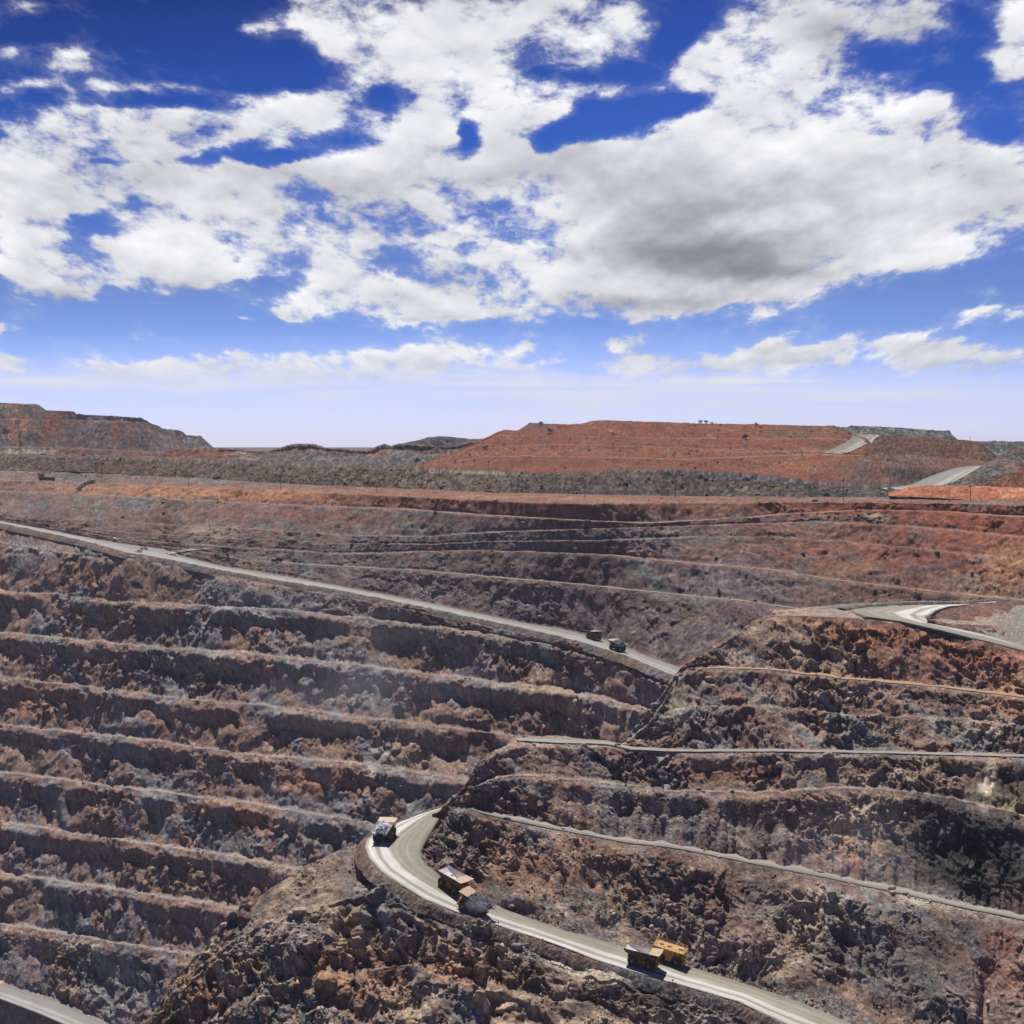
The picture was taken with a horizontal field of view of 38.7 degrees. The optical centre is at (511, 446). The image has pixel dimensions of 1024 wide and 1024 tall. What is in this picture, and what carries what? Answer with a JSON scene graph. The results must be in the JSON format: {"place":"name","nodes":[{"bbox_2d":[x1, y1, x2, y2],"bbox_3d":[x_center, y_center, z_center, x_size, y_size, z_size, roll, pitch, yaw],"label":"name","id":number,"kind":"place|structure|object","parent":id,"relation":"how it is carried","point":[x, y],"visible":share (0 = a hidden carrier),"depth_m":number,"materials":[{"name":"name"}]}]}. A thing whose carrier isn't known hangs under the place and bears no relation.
{"place":"outdoors","nodes":[
{"label":"outdoors","id":0,"kind":"place"},
{"bbox_2d":[0,1000,57,1023],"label":"terrain","id":1,"kind":"structure","parent":0,"point":[11,1014],"depth_m":912.77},
{"bbox_2d":[0,984,103,1023],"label":"haul road","id":2,"kind":"structure","parent":0,"point":[55,1011],"depth_m":909.84,"materials":[{"name":"grey gravel"}]},
{"bbox_2d":[0,403,191,455],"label":"hill","id":3,"kind":"structure","parent":0,"point":[31,429],"depth_m":2424.96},
{"bbox_2d":[165,548,209,553],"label":"path","id":4,"kind":"structure","parent":0,"point":[181,550],"depth_m":1200.54,"materials":[{"name":"grey gravel"}]},
{"bbox_2d":[163,428,213,448],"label":"hill","id":5,"kind":"structure","parent":0,"point":[193,442],"depth_m":2685.07,"materials":[{"name":"grey stone"}]},
{"bbox_2d":[155,448,245,457],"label":"hill","id":6,"kind":"structure","parent":0,"point":[191,453],"depth_m":2091.95,"materials":[{"name":"brown soil"}]},
{"bbox_2d":[3,454,499,473],"bbox_3d":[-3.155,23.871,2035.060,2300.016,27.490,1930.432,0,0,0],"label":"terrain","id":7,"kind":"structure","parent":0,"point":[151,456],"depth_m":2257.53,"materials":[{"name":"brown soil"}]},
{"bbox_2d":[0,529,669,1023],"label":"pit wall","id":8,"kind":"structure","parent":0,"point":[262,665],"depth_m":981.64,"materials":[{"name":"brown stone"}]},
{"bbox_2d":[0,540,656,1023],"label":"rubble","id":9,"kind":"object","parent":8,"relation":"on","point":[176,882],"visible":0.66,"depth_m":961.13,"materials":[{"name":"brown stone"}]},
{"bbox_2d":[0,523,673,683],"bbox_3d":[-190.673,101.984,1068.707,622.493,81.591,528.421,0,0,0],"label":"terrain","id":10,"kind":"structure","parent":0,"point":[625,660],"depth_m":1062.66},
{"bbox_2d":[0,521,680,674],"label":"haul road","id":11,"kind":"structure","parent":0,"point":[605,644],"depth_m":1063.38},
{"bbox_2d":[585,629,602,639],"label":"haul truck","id":12,"kind":"object","parent":11,"relation":"on","point":[594,634],"visible":1,"depth_m":954.97,"materials":[{"name":"metal"}]},
{"bbox_2d":[608,638,627,651],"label":"haul truck","id":13,"kind":"object","parent":11,"relation":"on","point":[616,647],"visible":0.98,"depth_m":917.75,"materials":[{"name":"metal"}]},
{"bbox_2d":[611,639,627,646],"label":"ore load","id":14,"kind":"object","parent":13,"relation":"in","point":[620,642],"visible":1,"depth_m":915.98},
{"bbox_2d":[210,441,476,463],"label":"hill","id":15,"kind":"structure","parent":0,"point":[397,453],"depth_m":1894.78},
{"bbox_2d":[403,436,481,446],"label":"hill","id":16,"kind":"structure","parent":0,"point":[445,441],"depth_m":2143.11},
{"bbox_2d":[150,844,747,1023],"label":"rock ridge","id":17,"kind":"object","parent":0,"point":[398,933],"visible":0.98,"depth_m":478.01,"materials":[{"name":"brown stone"}]},
{"bbox_2d":[211,925,309,972],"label":"rubble","id":18,"kind":"object","parent":17,"relation":"on","point":[255,947],"visible":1,"depth_m":494.91,"materials":[{"name":"stone"}]},
{"bbox_2d":[151,860,744,1023],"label":"rubble","id":19,"kind":"object","parent":17,"relation":"on","point":[297,911],"visible":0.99,"depth_m":475.02,"materials":[{"name":"brown stone"}]},
{"bbox_2d":[0,453,923,497],"bbox_3d":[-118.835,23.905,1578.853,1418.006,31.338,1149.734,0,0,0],"label":"waste bank","id":20,"kind":"structure","parent":0,"point":[659,479],"depth_m":1255.68,"materials":[{"name":"grey gravel"}]},
{"bbox_2d":[0,453,894,496],"bbox_3d":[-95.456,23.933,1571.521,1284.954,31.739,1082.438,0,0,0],"label":"rubble","id":21,"kind":"object","parent":20,"relation":"on","point":[541,486],"visible":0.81,"depth_m":1254.35,"materials":[{"name":"stone"}]},
{"bbox_2d":[0,470,1023,667],"bbox_3d":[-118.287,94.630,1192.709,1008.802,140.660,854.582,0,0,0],"label":"pit wall","id":22,"kind":"structure","parent":0,"point":[680,639],"depth_m":1039.05,"materials":[{"name":"brown stone"}]},
{"bbox_2d":[37,468,50,475],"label":"excavator","id":23,"kind":"object","parent":22,"relation":"on","point":[40,474],"visible":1,"depth_m":1521.16,"materials":[{"name":"metal"}]},
{"bbox_2d":[39,477,54,479],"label":"site container","id":24,"kind":"object","parent":22,"relation":"on","point":[46,478],"visible":1,"depth_m":1504.97,"materials":[{"name":"metal"}]},
{"bbox_2d":[271,557,281,560],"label":"service truck","id":25,"kind":"object","parent":22,"relation":"on","point":[277,558],"visible":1,"depth_m":1155.60,"materials":[{"name":"metal"}]},
{"bbox_2d":[0,476,1022,654],"bbox_3d":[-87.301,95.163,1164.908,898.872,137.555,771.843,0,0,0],"label":"rubble","id":26,"kind":"object","parent":22,"relation":"on","point":[642,552],"visible":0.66,"depth_m":1076.48,"materials":[{"name":"stone"}]},
{"bbox_2d":[0,491,1023,523],"bbox_3d":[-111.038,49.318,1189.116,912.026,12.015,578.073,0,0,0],"label":"path","id":27,"kind":"structure","parent":0,"point":[535,517],"depth_m":1067.13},
{"bbox_2d":[0,0,1023,492],"label":"sky","id":28,"kind":"structure","parent":0,"point":[227,223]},
{"bbox_2d":[262,561,794,607],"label":"path","id":29,"kind":"structure","parent":0,"point":[542,581],"depth_m":1020.12,"materials":[{"name":"brown soil"}]},
{"bbox_2d":[214,447,915,455],"bbox_3d":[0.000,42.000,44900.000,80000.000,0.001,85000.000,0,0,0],"label":"ground","id":30,"kind":"structure","parent":0,"point":[265,449],"depth_m":33496.58,"materials":[{"name":"brown soil"}]},
{"bbox_2d":[354,793,784,1023],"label":"terrain","id":31,"kind":"structure","parent":0,"point":[372,873],"depth_m":477.99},
{"bbox_2d":[365,795,850,1023],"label":"haul road","id":32,"kind":"structure","parent":0,"point":[398,859],"depth_m":489.18,"materials":[{"name":"grey gravel"}]},
{"bbox_2d":[370,817,397,841],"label":"haul truck","id":33,"kind":"object","parent":32,"relation":"on","point":[392,830],"visible":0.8,"depth_m":536.06,"materials":[{"name":"metal"}]},
{"bbox_2d":[372,820,394,835],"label":"ore load","id":34,"kind":"object","parent":33,"relation":"in","point":[383,827],"visible":1,"depth_m":533.34},
{"bbox_2d":[436,865,473,895],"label":"haul truck","id":35,"kind":"object","parent":32,"relation":"on","point":[454,881],"visible":0.93,"depth_m":501.62,"materials":[{"name":"metal"}]},
{"bbox_2d":[457,886,496,917],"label":"haul truck","id":36,"kind":"object","parent":32,"relation":"on","point":[463,904],"visible":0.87,"depth_m":489.57,"materials":[{"name":"metal"}]},
{"bbox_2d":[466,893,494,911],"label":"ore load","id":37,"kind":"object","parent":36,"relation":"in","point":[482,901],"visible":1,"depth_m":488.84},
{"bbox_2d":[624,941,663,970],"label":"haul truck","id":38,"kind":"object","parent":32,"relation":"on","point":[647,958],"visible":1,"depth_m":476.75,"materials":[{"name":"metal"}]},
{"bbox_2d":[652,938,687,966],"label":"water truck","id":39,"kind":"object","parent":32,"relation":"on","point":[674,955],"visible":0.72,"depth_m":484.51,"materials":[{"name":"metal"}]},
{"bbox_2d":[414,420,877,482],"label":"hill","id":40,"kind":"structure","parent":0,"point":[640,445],"depth_m":1439.20,"materials":[{"name":"brown soil"}]},
{"bbox_2d":[421,735,1023,1023],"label":"rock spur","id":41,"kind":"structure","parent":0,"point":[985,951],"depth_m":517.57,"materials":[{"name":"brown stone"}]},
{"bbox_2d":[424,742,1023,1022],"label":"rubble","id":42,"kind":"object","parent":41,"relation":"on","point":[626,860],"visible":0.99,"depth_m":523.30,"materials":[{"name":"brown stone"}]},
{"bbox_2d":[462,805,1023,920],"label":"path","id":43,"kind":"structure","parent":0,"point":[867,884],"depth_m":518.77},
{"bbox_2d":[517,737,1023,757],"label":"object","id":44,"kind":"structure","parent":0,"point":[555,740],"depth_m":561.52,"materials":[{"name":"soil"}]},
{"bbox_2d":[612,555,1023,600],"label":"path","id":45,"kind":"structure","parent":0,"point":[823,577],"depth_m":951.08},
{"bbox_2d":[614,615,1023,753],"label":"rock spur","id":46,"kind":"structure","parent":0,"point":[748,701],"depth_m":586.85,"materials":[{"name":"brown stone"}]},
{"bbox_2d":[614,621,1023,751],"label":"rubble","id":47,"kind":"object","parent":46,"relation":"on","point":[689,666],"visible":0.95,"depth_m":583.68,"materials":[{"name":"stone"}]},
{"bbox_2d":[823,433,879,453],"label":"path","id":48,"kind":"structure","parent":0,"point":[857,442],"depth_m":1447.74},
{"bbox_2d":[696,666,1023,697],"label":"path","id":49,"kind":"structure","parent":0,"point":[905,683],"depth_m":590.57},
{"bbox_2d":[827,425,955,441],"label":"hill","id":50,"kind":"structure","parent":0,"point":[887,431],"depth_m":1859.77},
{"bbox_2d":[773,600,1023,645],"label":"terrain","id":51,"kind":"structure","parent":0,"point":[1011,625],"depth_m":640.83,"materials":[{"name":"grey gravel"}]},
{"bbox_2d":[850,453,989,486],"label":"hill","id":52,"kind":"structure","parent":0,"point":[887,470],"depth_m":1292.52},
{"bbox_2d":[837,597,1011,610],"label":"terrain","id":53,"kind":"structure","parent":0,"point":[1008,599],"depth_m":667.79,"materials":[{"name":"brown soil"}]},
{"bbox_2d":[883,466,979,488],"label":"haul road","id":54,"kind":"structure","parent":0,"point":[947,476],"depth_m":1206.72,"materials":[{"name":"grey gravel"}]},
{"bbox_2d":[871,435,997,461],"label":"hill","id":55,"kind":"structure","parent":0,"point":[970,450],"depth_m":1452.57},
{"bbox_2d":[851,601,1023,651],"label":"haul road","id":56,"kind":"structure","parent":0,"point":[914,615],"depth_m":624.50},
{"bbox_2d":[888,485,1023,500],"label":"earth bank","id":57,"kind":"structure","parent":0,"point":[977,492],"depth_m":1038.73,"materials":[{"name":"orange soil"}]},
{"bbox_2d":[926,601,1023,635],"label":"rock bank","id":58,"kind":"object","parent":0,"point":[962,617],"visible":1,"depth_m":645.33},
{"bbox_2d":[945,445,1023,487],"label":"hill","id":59,"kind":"structure","parent":0,"point":[1006,469],"depth_m":1124.42,"materials":[{"name":"brown soil"}]},
{"bbox_2d":[975,440,1023,455],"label":"hill","id":60,"kind":"structure","parent":0,"point":[997,448],"depth_m":1832.62,"materials":[{"name":"grey stone"}]}
]}

